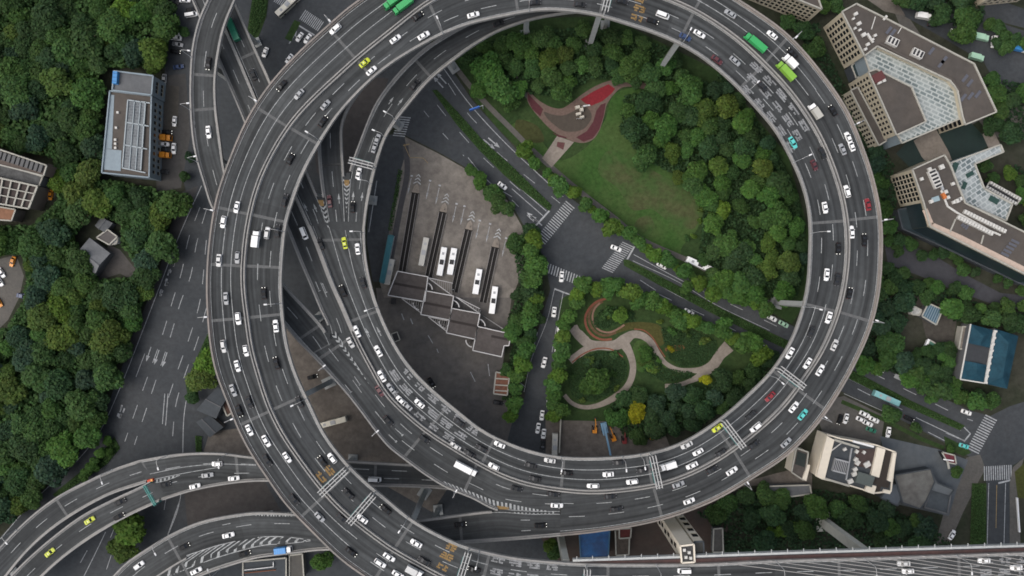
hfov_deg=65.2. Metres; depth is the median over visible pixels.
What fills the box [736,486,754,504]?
broadleaf tree
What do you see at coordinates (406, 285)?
bus canopy
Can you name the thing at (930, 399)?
street tree
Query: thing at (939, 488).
pavilion
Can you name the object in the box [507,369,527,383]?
street tree
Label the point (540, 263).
street tree
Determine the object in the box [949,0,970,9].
broadleaf tree
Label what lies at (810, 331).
car
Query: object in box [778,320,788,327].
car
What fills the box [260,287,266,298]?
car
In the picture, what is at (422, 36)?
car
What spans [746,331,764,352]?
street tree
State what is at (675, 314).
street tree
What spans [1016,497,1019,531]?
garden wall
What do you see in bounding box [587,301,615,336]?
garden rim
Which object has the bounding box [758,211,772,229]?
broadleaf tree
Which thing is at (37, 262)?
broadleaf tree
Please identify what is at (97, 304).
broadleaf tree
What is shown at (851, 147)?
car
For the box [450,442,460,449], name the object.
car
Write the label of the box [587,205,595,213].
street tree
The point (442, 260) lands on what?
bus
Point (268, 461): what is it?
car
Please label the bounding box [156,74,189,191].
car park
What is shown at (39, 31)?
broadleaf tree
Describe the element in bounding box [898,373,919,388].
street tree
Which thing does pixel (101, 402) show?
broadleaf tree
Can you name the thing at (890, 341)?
broadleaf tree
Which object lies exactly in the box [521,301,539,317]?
street tree
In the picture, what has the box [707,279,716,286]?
street tree
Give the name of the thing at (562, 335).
street tree
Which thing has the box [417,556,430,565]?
car
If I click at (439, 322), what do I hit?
slatted awning
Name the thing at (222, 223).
car
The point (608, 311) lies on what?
shrub
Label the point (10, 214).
apartment block
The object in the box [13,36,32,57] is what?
broadleaf tree
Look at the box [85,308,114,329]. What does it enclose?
broadleaf tree
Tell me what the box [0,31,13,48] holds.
broadleaf tree
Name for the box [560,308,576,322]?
street tree
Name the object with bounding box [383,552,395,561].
car
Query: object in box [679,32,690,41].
car
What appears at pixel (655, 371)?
shrub
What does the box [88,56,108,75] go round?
broadleaf tree
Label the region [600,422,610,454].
drill rig
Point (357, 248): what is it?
car
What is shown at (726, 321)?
street tree
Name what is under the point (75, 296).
broadleaf tree
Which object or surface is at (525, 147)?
street tree
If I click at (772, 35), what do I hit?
car
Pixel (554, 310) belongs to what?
car
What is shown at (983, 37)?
truck
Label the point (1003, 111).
broadleaf tree
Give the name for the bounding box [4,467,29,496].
broadleaf tree
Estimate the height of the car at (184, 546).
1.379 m
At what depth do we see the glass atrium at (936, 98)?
323.50 m
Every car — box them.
[0,267,5,277]
[9,256,16,266]
[16,293,24,297]
[44,548,55,557]
[47,190,53,199]
[84,516,94,524]
[113,512,124,520]
[114,498,126,505]
[133,560,144,569]
[160,169,168,174]
[160,481,171,487]
[161,141,169,146]
[161,147,170,151]
[162,74,166,84]
[162,129,171,134]
[168,0,178,4]
[170,49,180,53]
[171,116,177,126]
[171,143,176,153]
[172,42,183,46]
[173,64,183,69]
[179,0,190,2]
[179,542,189,550]
[186,7,195,11]
[189,483,200,489]
[190,566,202,574]
[201,472,213,477]
[205,57,211,69]
[205,126,211,138]
[212,461,222,465]
[215,254,221,266]
[219,216,226,227]
[220,340,226,352]
[222,531,234,538]
[223,292,228,304]
[228,475,239,480]
[229,384,237,396]
[233,201,239,212]
[234,251,240,263]
[234,360,240,371]
[235,312,241,324]
[235,405,243,416]
[238,550,250,556]
[242,345,249,356]
[245,396,253,408]
[245,424,253,435]
[249,68,257,80]
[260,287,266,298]
[261,435,270,446]
[262,47,268,57]
[262,454,272,466]
[264,227,270,238]
[273,320,278,331]
[273,357,279,368]
[274,224,280,236]
[276,80,286,91]
[281,194,288,206]
[282,451,291,462]
[285,53,293,62]
[286,153,294,164]
[289,493,299,504]
[294,89,304,99]
[295,32,303,41]
[295,396,303,407]
[303,33,311,43]
[307,374,317,379]
[314,511,324,521]
[317,238,324,249]
[317,455,327,466]
[318,116,327,127]
[320,99,330,110]
[326,195,332,207]
[327,452,336,463]
[329,23,341,34]
[336,512,347,522]
[339,285,346,296]
[341,237,347,248]
[342,488,353,499]
[345,546,356,556]
[346,337,354,347]
[350,201,355,212]
[353,325,360,337]
[354,243,360,254]
[355,167,361,178]
[357,513,367,523]
[359,57,370,67]
[359,277,365,287]
[366,66,376,75]
[371,143,377,152]
[373,134,380,143]
[374,345,382,356]
[374,558,385,567]
[375,385,383,396]
[377,370,386,381]
[380,504,390,514]
[383,415,393,425]
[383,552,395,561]
[386,383,395,393]
[390,34,400,43]
[392,569,403,575]
[396,395,404,405]
[403,400,412,410]
[410,79,419,89]
[410,538,422,547]
[412,11,423,20]
[414,398,424,408]
[417,31,429,40]
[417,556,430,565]
[419,434,429,443]
[427,377,435,387]
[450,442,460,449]
[453,417,464,426]
[454,521,466,526]
[463,449,475,457]
[467,11,479,18]
[467,565,480,572]
[475,444,487,452]
[488,462,499,470]
[493,19,504,26]
[493,400,503,404]
[494,440,505,448]
[497,181,506,189]
[511,485,522,491]
[524,462,536,468]
[528,0,540,5]
[529,475,540,481]
[534,522,546,527]
[535,423,540,433]
[539,410,544,420]
[540,440,544,449]
[541,357,546,367]
[541,429,545,438]
[544,457,555,462]
[548,491,558,496]
[551,307,556,316]
[551,503,562,507]
[559,271,563,281]
[561,470,571,475]
[574,1,585,7]
[587,483,598,487]
[602,471,613,477]
[604,493,615,498]
[610,244,621,251]
[610,506,622,511]
[612,459,624,464]
[616,0,628,4]
[626,478,637,484]
[636,467,647,473]
[646,17,658,24]
[672,480,684,487]
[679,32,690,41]
[680,440,692,449]
[683,497,694,504]
[685,461,697,469]
[692,448,703,455]
[693,29,705,38]
[706,465,717,473]
[711,54,722,64]
[712,423,722,432]
[714,448,726,457]
[724,9,736,18]
[726,466,737,475]
[729,56,740,65]
[745,410,756,420]
[748,439,759,449]
[749,421,761,431]
[757,81,767,92]
[764,391,775,401]
[766,30,777,39]
[767,315,776,321]
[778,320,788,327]
[780,437,791,447]
[785,347,794,358]
[786,48,797,58]
[788,136,797,148]
[788,401,798,412]
[797,409,807,420]
[803,357,811,368]
[807,326,814,337]
[810,159,817,170]
[815,364,824,375]
[818,147,826,159]
[821,202,827,213]
[823,268,829,280]
[825,311,832,323]
[828,105,836,116]
[830,339,838,350]
[833,273,839,285]
[835,243,841,253]
[836,414,842,424]
[838,143,846,154]
[842,413,848,423]
[843,185,850,197]
[844,131,852,142]
[846,287,852,298]
[847,142,855,151]
[850,226,854,238]
[855,416,865,421]
[859,410,869,417]
[861,234,867,245]
[862,420,872,426]
[864,198,870,210]
[865,426,876,432]
[869,416,878,423]
[885,427,890,437]
[897,560,909,565]
[902,568,913,574]
[903,415,913,421]
[948,530,955,539]
[958,442,968,448]
[961,409,971,415]
[978,557,989,563]
[1010,564,1022,569]
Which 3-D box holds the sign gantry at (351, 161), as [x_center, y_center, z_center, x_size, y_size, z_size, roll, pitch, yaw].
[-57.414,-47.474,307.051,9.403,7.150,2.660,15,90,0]
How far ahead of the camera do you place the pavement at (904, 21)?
339.99 m
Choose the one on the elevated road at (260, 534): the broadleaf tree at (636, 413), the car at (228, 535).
the car at (228, 535)
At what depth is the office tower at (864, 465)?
329.75 m
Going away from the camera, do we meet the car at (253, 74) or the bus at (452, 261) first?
the car at (253, 74)
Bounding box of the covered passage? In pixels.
[844,63,858,81]
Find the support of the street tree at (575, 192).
on the park ground at (694, 67)
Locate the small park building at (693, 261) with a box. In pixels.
[685,256,711,270]
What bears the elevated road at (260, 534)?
on the street at (176, 432)
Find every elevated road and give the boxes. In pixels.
[0,460,146,575]
[11,481,160,575]
[113,504,560,575]
[137,452,448,500]
[189,0,330,354]
[192,0,352,338]
[206,0,882,575]
[226,3,328,227]
[240,0,1023,575]
[312,329,560,512]
[318,91,361,221]
[346,11,609,227]
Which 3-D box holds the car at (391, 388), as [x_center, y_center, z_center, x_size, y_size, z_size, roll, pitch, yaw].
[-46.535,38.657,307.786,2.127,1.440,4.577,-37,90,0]
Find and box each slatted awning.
[401,298,421,312]
[428,277,453,294]
[428,317,447,330]
[455,296,480,312]
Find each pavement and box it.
[97,245,134,279]
[819,396,883,445]
[869,0,904,15]
[880,436,967,515]
[895,14,978,123]
[937,455,985,545]
[1010,458,1023,542]
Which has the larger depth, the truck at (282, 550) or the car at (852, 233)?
the truck at (282, 550)
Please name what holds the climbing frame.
on the playground at (569, 122)
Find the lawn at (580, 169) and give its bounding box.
[512,88,702,262]
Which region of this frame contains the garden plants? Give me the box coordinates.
[567,306,717,401]
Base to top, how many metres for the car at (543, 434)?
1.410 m
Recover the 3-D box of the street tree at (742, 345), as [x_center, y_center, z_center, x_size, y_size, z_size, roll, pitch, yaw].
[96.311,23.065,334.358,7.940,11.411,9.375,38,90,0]
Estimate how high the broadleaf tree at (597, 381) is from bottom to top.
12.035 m
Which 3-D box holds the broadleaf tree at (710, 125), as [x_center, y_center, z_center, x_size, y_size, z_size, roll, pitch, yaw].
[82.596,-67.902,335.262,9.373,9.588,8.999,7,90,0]
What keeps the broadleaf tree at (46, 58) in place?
on the ground at (914, 332)
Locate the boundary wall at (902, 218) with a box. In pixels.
[893,208,1023,285]
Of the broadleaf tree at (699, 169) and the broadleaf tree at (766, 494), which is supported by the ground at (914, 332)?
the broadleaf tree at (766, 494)
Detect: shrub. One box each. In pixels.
[584,356,594,364]
[592,360,602,369]
[597,312,608,321]
[603,305,613,317]
[610,369,616,377]
[611,350,618,357]
[636,355,646,366]
[646,365,659,373]
[653,357,660,369]
[656,356,661,363]
[668,326,677,336]
[676,330,681,338]
[699,337,710,344]
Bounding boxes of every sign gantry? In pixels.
[143,481,161,506]
[317,466,348,496]
[346,491,375,525]
[348,157,374,169]
[457,548,470,575]
[602,0,610,15]
[649,453,662,488]
[720,419,745,449]
[775,366,806,389]
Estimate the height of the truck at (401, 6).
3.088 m
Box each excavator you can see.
[592,417,596,432]
[609,426,616,441]
[621,428,626,443]
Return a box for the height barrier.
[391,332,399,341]
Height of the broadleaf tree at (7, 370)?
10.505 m
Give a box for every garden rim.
[572,347,622,362]
[584,298,611,340]
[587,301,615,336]
[592,302,624,332]
[634,328,664,356]
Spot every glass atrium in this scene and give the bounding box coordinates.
[847,49,959,148]
[950,144,1012,220]
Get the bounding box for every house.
[79,238,113,275]
[95,218,115,231]
[96,229,120,244]
[196,416,225,436]
[197,387,225,417]
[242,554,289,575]
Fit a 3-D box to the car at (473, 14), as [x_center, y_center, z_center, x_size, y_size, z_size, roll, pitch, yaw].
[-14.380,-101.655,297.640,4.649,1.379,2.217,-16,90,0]
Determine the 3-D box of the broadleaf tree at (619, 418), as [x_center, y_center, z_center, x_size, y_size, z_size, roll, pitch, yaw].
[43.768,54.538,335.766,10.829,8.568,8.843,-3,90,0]
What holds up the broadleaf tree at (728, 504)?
on the brown yard at (649, 539)
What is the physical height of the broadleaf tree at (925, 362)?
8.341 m
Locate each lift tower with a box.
[657,517,695,563]
[675,514,704,553]
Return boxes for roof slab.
[289,552,306,575]
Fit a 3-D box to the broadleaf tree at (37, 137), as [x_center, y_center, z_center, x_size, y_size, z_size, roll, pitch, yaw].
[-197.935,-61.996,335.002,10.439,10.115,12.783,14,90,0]
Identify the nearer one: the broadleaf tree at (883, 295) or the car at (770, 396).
the car at (770, 396)
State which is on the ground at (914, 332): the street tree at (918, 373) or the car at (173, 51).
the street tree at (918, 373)
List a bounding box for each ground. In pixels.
[0,0,1023,552]
[455,16,808,323]
[557,291,759,420]
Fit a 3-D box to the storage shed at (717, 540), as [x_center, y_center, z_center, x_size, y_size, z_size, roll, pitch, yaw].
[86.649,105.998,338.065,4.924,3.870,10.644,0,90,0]
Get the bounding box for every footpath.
[456,65,770,302]
[542,136,573,166]
[557,142,564,148]
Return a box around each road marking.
[0,0,1011,575]
[403,144,996,514]
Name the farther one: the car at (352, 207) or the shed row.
the shed row
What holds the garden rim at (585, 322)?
on the garden ground at (734, 360)
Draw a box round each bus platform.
[398,174,420,271]
[425,194,448,277]
[450,211,474,292]
[479,229,500,302]
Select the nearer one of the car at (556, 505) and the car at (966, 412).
the car at (556, 505)
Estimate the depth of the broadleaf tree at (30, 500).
332.37 m
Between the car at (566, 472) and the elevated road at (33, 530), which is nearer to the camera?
the car at (566, 472)
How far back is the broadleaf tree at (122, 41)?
331.85 m
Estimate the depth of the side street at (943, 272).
339.98 m
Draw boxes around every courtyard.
[896,123,986,166]
[914,130,951,160]
[982,132,999,147]
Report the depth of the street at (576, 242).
339.98 m
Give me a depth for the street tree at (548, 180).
334.20 m
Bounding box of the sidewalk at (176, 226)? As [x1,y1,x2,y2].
[127,186,197,362]
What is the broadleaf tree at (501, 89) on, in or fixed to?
on the park ground at (694, 67)
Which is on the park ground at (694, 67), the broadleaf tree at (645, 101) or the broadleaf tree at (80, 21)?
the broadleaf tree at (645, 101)
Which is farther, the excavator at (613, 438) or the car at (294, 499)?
the excavator at (613, 438)
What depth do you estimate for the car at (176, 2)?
339.09 m
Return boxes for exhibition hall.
[101,90,163,180]
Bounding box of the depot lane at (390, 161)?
[366,132,405,281]
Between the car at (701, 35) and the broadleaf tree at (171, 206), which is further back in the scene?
the broadleaf tree at (171, 206)
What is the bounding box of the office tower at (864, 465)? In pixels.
[808,430,896,494]
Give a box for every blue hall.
[951,323,996,383]
[987,328,1017,388]
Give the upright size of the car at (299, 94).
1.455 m
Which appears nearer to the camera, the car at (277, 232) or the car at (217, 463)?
the car at (277, 232)
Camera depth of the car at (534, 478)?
306.40 m
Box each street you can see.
[0,0,549,575]
[348,0,1023,543]
[883,237,1023,308]
[888,293,956,344]
[900,2,1023,89]
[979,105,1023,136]
[983,3,1023,27]
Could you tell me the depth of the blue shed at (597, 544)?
335.00 m
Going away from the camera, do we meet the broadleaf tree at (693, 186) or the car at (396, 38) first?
the car at (396, 38)
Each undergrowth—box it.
[0,0,179,498]
[461,27,805,440]
[697,0,1023,552]
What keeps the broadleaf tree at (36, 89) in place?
on the ground at (914, 332)
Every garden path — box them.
[563,340,635,408]
[569,343,600,363]
[570,327,732,372]
[574,325,588,342]
[665,366,711,387]
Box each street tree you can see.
[502,407,518,422]
[505,396,523,413]
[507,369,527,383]
[508,383,523,396]
[513,357,532,372]
[515,139,534,159]
[517,342,535,359]
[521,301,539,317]
[521,315,538,330]
[523,242,538,260]
[523,269,542,288]
[524,229,543,249]
[524,256,548,274]
[527,155,541,169]
[528,293,544,303]
[542,167,552,178]
[543,378,561,390]
[544,410,561,422]
[545,387,562,401]
[546,396,559,411]
[547,173,556,186]
[547,367,567,383]
[549,174,568,198]
[551,361,567,370]
[552,338,570,353]
[552,350,570,362]
[554,326,570,343]
[554,403,571,417]
[555,320,571,330]
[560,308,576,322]
[566,184,581,198]
[568,287,584,300]
[569,298,585,310]
[573,276,592,293]
[578,197,592,212]
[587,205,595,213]
[590,281,603,298]
[591,208,609,222]
[600,278,607,294]
[601,218,623,236]
[603,287,613,300]
[605,276,624,291]
[618,282,643,302]
[620,225,637,239]
[628,235,638,242]
[629,293,647,309]
[633,235,645,251]
[642,244,652,253]
[644,291,662,310]
[645,248,662,262]
[655,298,672,314]
[660,249,678,268]
[669,308,682,323]
[671,315,687,330]
[676,262,692,278]
[679,280,693,294]
[682,313,701,328]
[690,275,706,292]
[695,321,702,331]
[702,321,716,334]
[704,286,723,302]
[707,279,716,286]
[714,323,733,339]
[715,317,732,327]
[721,288,734,299]
[725,332,740,345]
[727,292,748,306]
[734,332,751,354]
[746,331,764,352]
[749,300,759,309]
[750,345,773,366]
[758,300,775,318]
[855,355,876,375]
[871,361,884,375]
[881,404,902,423]
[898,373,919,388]
[906,366,926,383]
[909,421,922,433]
[916,381,931,395]
[924,394,938,404]
[925,381,952,400]
[967,392,987,410]
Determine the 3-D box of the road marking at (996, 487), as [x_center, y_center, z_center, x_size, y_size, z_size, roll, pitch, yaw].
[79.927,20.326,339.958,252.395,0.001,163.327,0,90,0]
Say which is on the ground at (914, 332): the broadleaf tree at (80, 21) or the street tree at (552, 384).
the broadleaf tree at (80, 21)
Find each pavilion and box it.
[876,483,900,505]
[893,466,934,508]
[923,491,950,513]
[932,477,953,496]
[938,451,956,468]
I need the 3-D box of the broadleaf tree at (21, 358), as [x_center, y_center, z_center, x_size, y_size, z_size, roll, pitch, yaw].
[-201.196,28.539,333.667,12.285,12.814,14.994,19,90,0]
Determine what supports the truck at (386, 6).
on the elevated road at (312, 66)
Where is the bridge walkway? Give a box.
[572,542,1023,575]
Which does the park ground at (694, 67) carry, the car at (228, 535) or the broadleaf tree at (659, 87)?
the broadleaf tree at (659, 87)
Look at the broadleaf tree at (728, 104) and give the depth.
332.51 m
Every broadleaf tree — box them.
[0,0,25,17]
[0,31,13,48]
[0,44,8,62]
[0,56,24,83]
[0,72,32,108]
[0,106,9,125]
[0,123,4,143]
[0,127,21,146]
[0,228,8,256]
[0,362,16,379]
[0,375,28,405]
[0,401,6,414]
[0,418,13,441]
[0,440,12,464]
[0,461,15,475]
[0,483,8,497]
[0,497,17,523]
[1,46,18,57]
[3,24,18,40]
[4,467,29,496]
[5,230,18,254]
[5,325,30,348]
[7,434,39,465]
[8,7,30,24]
[8,96,39,121]
[9,496,27,515]
[10,412,29,435]
[11,338,34,372]
[12,376,29,392]
[13,19,36,40]
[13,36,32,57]
[17,228,49,257]
[19,489,42,509]
[21,362,50,392]
[23,417,46,443]
[24,284,49,309]
[25,123,51,153]
[25,472,45,492]
[26,301,59,330]
[26,405,43,421]
[27,79,47,99]
[28,37,48,60]
[29,62,48,80]
[29,250,53,269]
[29,328,51,341]
[29,337,60,366]
[29,455,42,468]
[30,17,46,40]
[31,0,66,30]
[31,264,60,291]
[33,454,69,487]
[34,46,56,68]
[34,218,72,247]
[37,438,49,456]
[39,67,73,96]
[41,398,65,418]
[41,417,61,440]
[42,368,75,401]
[43,321,79,351]
[44,25,68,45]
[45,244,67,265]
[45,294,72,322]
[45,430,78,468]
[46,122,69,139]
[47,168,65,193]
[50,275,75,295]
[51,37,77,65]
[55,61,72,77]
[56,107,79,135]
[56,140,81,164]
[56,350,76,369]
[59,0,81,23]
[59,161,78,182]
[62,180,85,205]
[63,197,90,228]
[64,287,86,305]
[64,388,99,421]
[66,247,92,274]
[67,314,84,336]
[67,340,84,356]
[67,417,83,432]
[68,25,104,59]
[68,56,90,74]
[69,304,85,316]
[70,77,106,110]
[71,12,92,31]
[73,113,104,141]
[73,273,97,293]
[73,419,101,449]
[74,158,101,189]
[74,369,96,391]
[76,351,95,370]
[78,321,94,345]
[79,107,103,120]
[79,133,103,159]
[81,188,112,218]
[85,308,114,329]
[85,410,108,428]
[88,0,110,23]
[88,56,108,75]
[88,319,131,356]
[89,298,108,312]
[89,348,114,365]
[91,387,110,411]
[92,362,124,392]
[96,7,135,43]
[98,0,111,4]
[102,185,124,206]
[102,281,139,312]
[103,44,122,62]
[106,538,140,563]
[107,0,137,19]
[111,30,134,54]
[111,512,146,545]
[113,342,133,362]
[115,198,135,219]
[120,301,141,319]
[121,38,143,69]
[123,225,148,251]
[123,315,142,331]
[128,186,149,209]
[129,1,151,22]
[129,266,162,290]
[130,206,156,234]
[132,247,157,269]
[136,281,154,301]
[137,38,168,74]
[141,0,163,14]
[144,230,179,263]
[148,199,171,231]
[152,13,180,38]
[153,0,177,16]
[156,192,193,218]
[184,368,218,391]
[193,346,215,375]
[309,550,333,570]
[469,51,503,86]
[469,81,486,98]
[484,74,518,104]
[493,50,513,66]
[501,99,520,112]
[501,321,522,342]
[505,232,525,254]
[506,31,531,59]
[511,80,527,98]
[519,269,527,284]
[520,285,544,301]
[522,222,540,237]
[527,25,554,47]
[538,47,559,69]
[540,66,561,86]
[550,81,572,102]
[556,45,574,63]
[560,60,578,76]
[578,368,610,395]
[587,56,603,77]
[599,26,623,44]
[601,44,624,61]
[603,407,628,427]
[617,55,642,82]
[619,114,648,141]
[628,401,645,423]
[629,49,651,64]
[632,143,656,172]
[634,91,663,114]
[637,62,661,85]
[644,80,665,96]
[644,420,665,439]
[654,112,677,144]
[655,57,676,75]
[665,383,686,402]
[668,101,687,122]
[675,73,703,106]
[682,105,698,125]
[682,160,707,182]
[682,174,703,195]
[683,384,702,405]
[690,127,705,146]
[692,98,718,126]
[693,183,718,207]
[694,399,714,419]
[698,134,718,159]
[700,117,719,135]
[703,213,723,236]
[705,237,720,260]
[705,502,727,524]
[708,156,728,176]
[709,269,733,291]
[711,368,732,391]
[713,229,740,256]
[716,93,739,119]
[716,200,731,219]
[716,494,737,515]
[724,241,753,268]
[731,107,755,134]
[731,271,750,294]
[732,152,752,168]
[733,136,756,156]
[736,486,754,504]
[737,125,759,144]
[740,179,760,199]
[742,262,766,286]
[742,507,761,529]
[747,284,767,306]
[752,158,772,177]
[752,530,776,550]
[756,185,780,207]
[756,259,778,281]
[756,480,777,506]
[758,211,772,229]
[759,504,786,526]
[765,200,792,226]
[766,170,792,197]
[767,225,786,242]
[773,280,795,307]
[775,250,800,272]
[780,271,800,286]
[793,520,815,540]
[801,36,825,58]
[803,494,829,519]
[838,507,863,531]
[860,337,876,356]
[865,506,889,532]
[871,305,884,330]
[871,319,890,335]
[875,331,904,352]
[877,349,896,370]
[878,287,888,302]
[878,298,895,316]
[879,198,892,219]
[892,0,910,7]
[892,291,915,312]
[894,351,914,374]
[908,0,928,11]
[908,535,930,545]
[912,356,931,374]
[913,512,937,538]
[927,0,944,8]
[927,2,952,26]
[939,298,964,319]
[947,23,976,44]
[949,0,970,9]
[954,5,981,28]
[961,299,981,324]
[981,309,1001,327]
[982,116,1004,136]
[987,84,1007,103]
[991,102,1009,119]
[998,121,1023,144]
[1004,314,1023,333]
[1015,83,1023,102]
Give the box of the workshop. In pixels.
[493,371,509,395]
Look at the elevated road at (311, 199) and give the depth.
311.50 m
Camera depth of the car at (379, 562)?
293.05 m
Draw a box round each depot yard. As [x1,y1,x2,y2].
[376,288,511,440]
[380,137,523,297]
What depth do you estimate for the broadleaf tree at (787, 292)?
332.05 m
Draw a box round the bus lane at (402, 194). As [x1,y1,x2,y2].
[391,145,409,258]
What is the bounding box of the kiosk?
[924,339,935,345]
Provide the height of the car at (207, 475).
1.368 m
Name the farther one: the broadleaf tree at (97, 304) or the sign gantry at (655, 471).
the broadleaf tree at (97, 304)
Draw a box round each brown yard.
[184,482,280,525]
[204,428,250,455]
[286,328,445,511]
[315,78,388,174]
[541,499,730,561]
[546,420,668,456]
[741,470,811,496]
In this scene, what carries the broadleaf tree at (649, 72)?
on the park ground at (694, 67)
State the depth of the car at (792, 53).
300.35 m
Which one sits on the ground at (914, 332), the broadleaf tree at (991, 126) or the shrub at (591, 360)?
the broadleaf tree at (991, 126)
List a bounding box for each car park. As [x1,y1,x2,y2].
[0,255,23,327]
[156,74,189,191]
[164,84,178,129]
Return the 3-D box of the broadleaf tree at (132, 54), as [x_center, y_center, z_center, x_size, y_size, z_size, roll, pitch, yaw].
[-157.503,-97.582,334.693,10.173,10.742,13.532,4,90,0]
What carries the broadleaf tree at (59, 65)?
on the ground at (914, 332)
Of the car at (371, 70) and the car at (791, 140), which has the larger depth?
the car at (791, 140)
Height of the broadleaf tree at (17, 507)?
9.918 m
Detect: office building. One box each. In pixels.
[750,0,822,21]
[823,3,996,133]
[848,69,926,139]
[890,154,1023,281]
[974,0,1018,6]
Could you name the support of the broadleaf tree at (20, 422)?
on the ground at (914, 332)
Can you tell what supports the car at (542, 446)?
on the street at (576, 242)
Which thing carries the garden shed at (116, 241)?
on the ground at (914, 332)
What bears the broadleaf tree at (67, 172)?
on the ground at (914, 332)
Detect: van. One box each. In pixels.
[171,35,181,40]
[184,11,197,17]
[299,227,308,239]
[368,476,380,482]
[656,10,669,19]
[677,567,690,573]
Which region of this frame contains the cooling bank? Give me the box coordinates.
[984,181,1021,204]
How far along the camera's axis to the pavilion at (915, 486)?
335.00 m
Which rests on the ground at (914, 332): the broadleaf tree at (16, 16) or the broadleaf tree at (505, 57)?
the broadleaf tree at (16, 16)
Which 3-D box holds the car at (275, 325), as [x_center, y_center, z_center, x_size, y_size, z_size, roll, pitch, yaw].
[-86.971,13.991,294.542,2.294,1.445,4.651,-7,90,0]
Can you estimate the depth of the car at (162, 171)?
339.00 m
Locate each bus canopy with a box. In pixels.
[388,271,427,301]
[420,291,453,319]
[446,308,479,339]
[473,326,509,356]
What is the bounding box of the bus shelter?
[379,235,394,283]
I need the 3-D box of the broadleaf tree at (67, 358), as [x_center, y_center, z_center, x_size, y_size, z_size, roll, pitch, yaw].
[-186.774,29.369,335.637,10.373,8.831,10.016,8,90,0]
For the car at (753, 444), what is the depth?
304.31 m
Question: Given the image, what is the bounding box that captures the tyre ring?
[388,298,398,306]
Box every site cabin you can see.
[614,529,629,555]
[619,527,631,538]
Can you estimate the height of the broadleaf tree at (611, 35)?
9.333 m
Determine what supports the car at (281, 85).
on the elevated road at (312, 66)
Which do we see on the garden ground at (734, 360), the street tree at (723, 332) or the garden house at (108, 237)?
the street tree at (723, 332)
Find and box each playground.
[527,81,646,142]
[528,94,542,115]
[544,106,591,131]
[576,103,605,141]
[581,84,614,105]
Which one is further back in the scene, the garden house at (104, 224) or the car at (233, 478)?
the garden house at (104, 224)
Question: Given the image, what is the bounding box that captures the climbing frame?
[575,104,589,119]
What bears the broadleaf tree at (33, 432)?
on the ground at (914, 332)
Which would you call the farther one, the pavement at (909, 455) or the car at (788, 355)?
the pavement at (909, 455)
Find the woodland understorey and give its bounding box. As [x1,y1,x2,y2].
[0,0,1023,559]
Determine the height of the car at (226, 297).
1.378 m
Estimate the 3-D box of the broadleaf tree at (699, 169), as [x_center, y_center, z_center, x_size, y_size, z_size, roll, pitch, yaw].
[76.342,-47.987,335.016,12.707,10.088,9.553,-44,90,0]
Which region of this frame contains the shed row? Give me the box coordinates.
[954,326,965,349]
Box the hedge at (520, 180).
[58,0,984,544]
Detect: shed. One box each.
[111,237,120,244]
[579,531,609,557]
[711,526,723,552]
[767,483,811,496]
[908,306,921,315]
[918,304,941,324]
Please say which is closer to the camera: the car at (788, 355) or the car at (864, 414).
the car at (788, 355)
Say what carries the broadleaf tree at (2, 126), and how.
on the ground at (914, 332)
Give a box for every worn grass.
[515,119,543,142]
[598,150,698,228]
[616,322,665,345]
[633,340,665,371]
[634,216,654,236]
[665,345,684,351]
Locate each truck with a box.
[159,134,172,140]
[159,152,171,157]
[222,402,230,416]
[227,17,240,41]
[250,230,260,247]
[274,545,292,554]
[382,0,400,10]
[392,0,413,15]
[405,564,423,575]
[454,460,477,476]
[659,460,676,470]
[743,32,767,53]
[775,61,796,81]
[782,54,798,69]
[807,103,823,119]
[915,11,931,20]
[968,52,984,61]
[975,32,988,41]
[1014,46,1023,52]
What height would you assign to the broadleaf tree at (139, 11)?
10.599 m
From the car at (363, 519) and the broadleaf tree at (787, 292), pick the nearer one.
the car at (363, 519)
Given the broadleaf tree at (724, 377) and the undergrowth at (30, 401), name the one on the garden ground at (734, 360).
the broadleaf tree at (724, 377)
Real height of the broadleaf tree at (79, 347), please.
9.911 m
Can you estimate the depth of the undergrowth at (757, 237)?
337.57 m
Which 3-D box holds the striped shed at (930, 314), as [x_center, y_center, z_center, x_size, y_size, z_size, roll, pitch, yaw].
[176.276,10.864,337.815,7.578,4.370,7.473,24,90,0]
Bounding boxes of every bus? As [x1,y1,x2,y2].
[275,0,299,17]
[320,416,347,427]
[384,259,395,284]
[418,237,429,265]
[437,247,447,275]
[447,248,457,274]
[472,269,482,294]
[489,286,497,313]
[551,433,557,454]
[871,390,900,406]
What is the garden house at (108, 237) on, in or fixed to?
on the ground at (914, 332)
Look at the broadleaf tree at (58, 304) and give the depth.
330.07 m
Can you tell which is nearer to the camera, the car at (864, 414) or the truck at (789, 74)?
the truck at (789, 74)
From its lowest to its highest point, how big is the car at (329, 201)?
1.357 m
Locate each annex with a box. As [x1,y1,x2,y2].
[785,447,809,480]
[842,86,886,146]
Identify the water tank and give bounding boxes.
[112,71,119,84]
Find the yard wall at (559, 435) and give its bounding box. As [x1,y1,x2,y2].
[559,419,560,452]
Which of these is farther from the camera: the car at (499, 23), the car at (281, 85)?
the car at (499, 23)
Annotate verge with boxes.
[53,437,118,496]
[186,334,209,393]
[195,436,201,451]
[248,0,267,37]
[285,20,300,40]
[432,90,551,210]
[623,259,964,429]
[841,400,944,449]
[944,436,970,455]
[970,483,986,543]
[1015,463,1023,497]
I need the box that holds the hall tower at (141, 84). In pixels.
[111,70,165,101]
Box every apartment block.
[0,149,56,177]
[0,166,50,188]
[0,177,50,210]
[0,206,25,221]
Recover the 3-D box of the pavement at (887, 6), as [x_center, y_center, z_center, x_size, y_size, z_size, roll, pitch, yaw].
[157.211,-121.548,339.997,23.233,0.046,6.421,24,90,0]

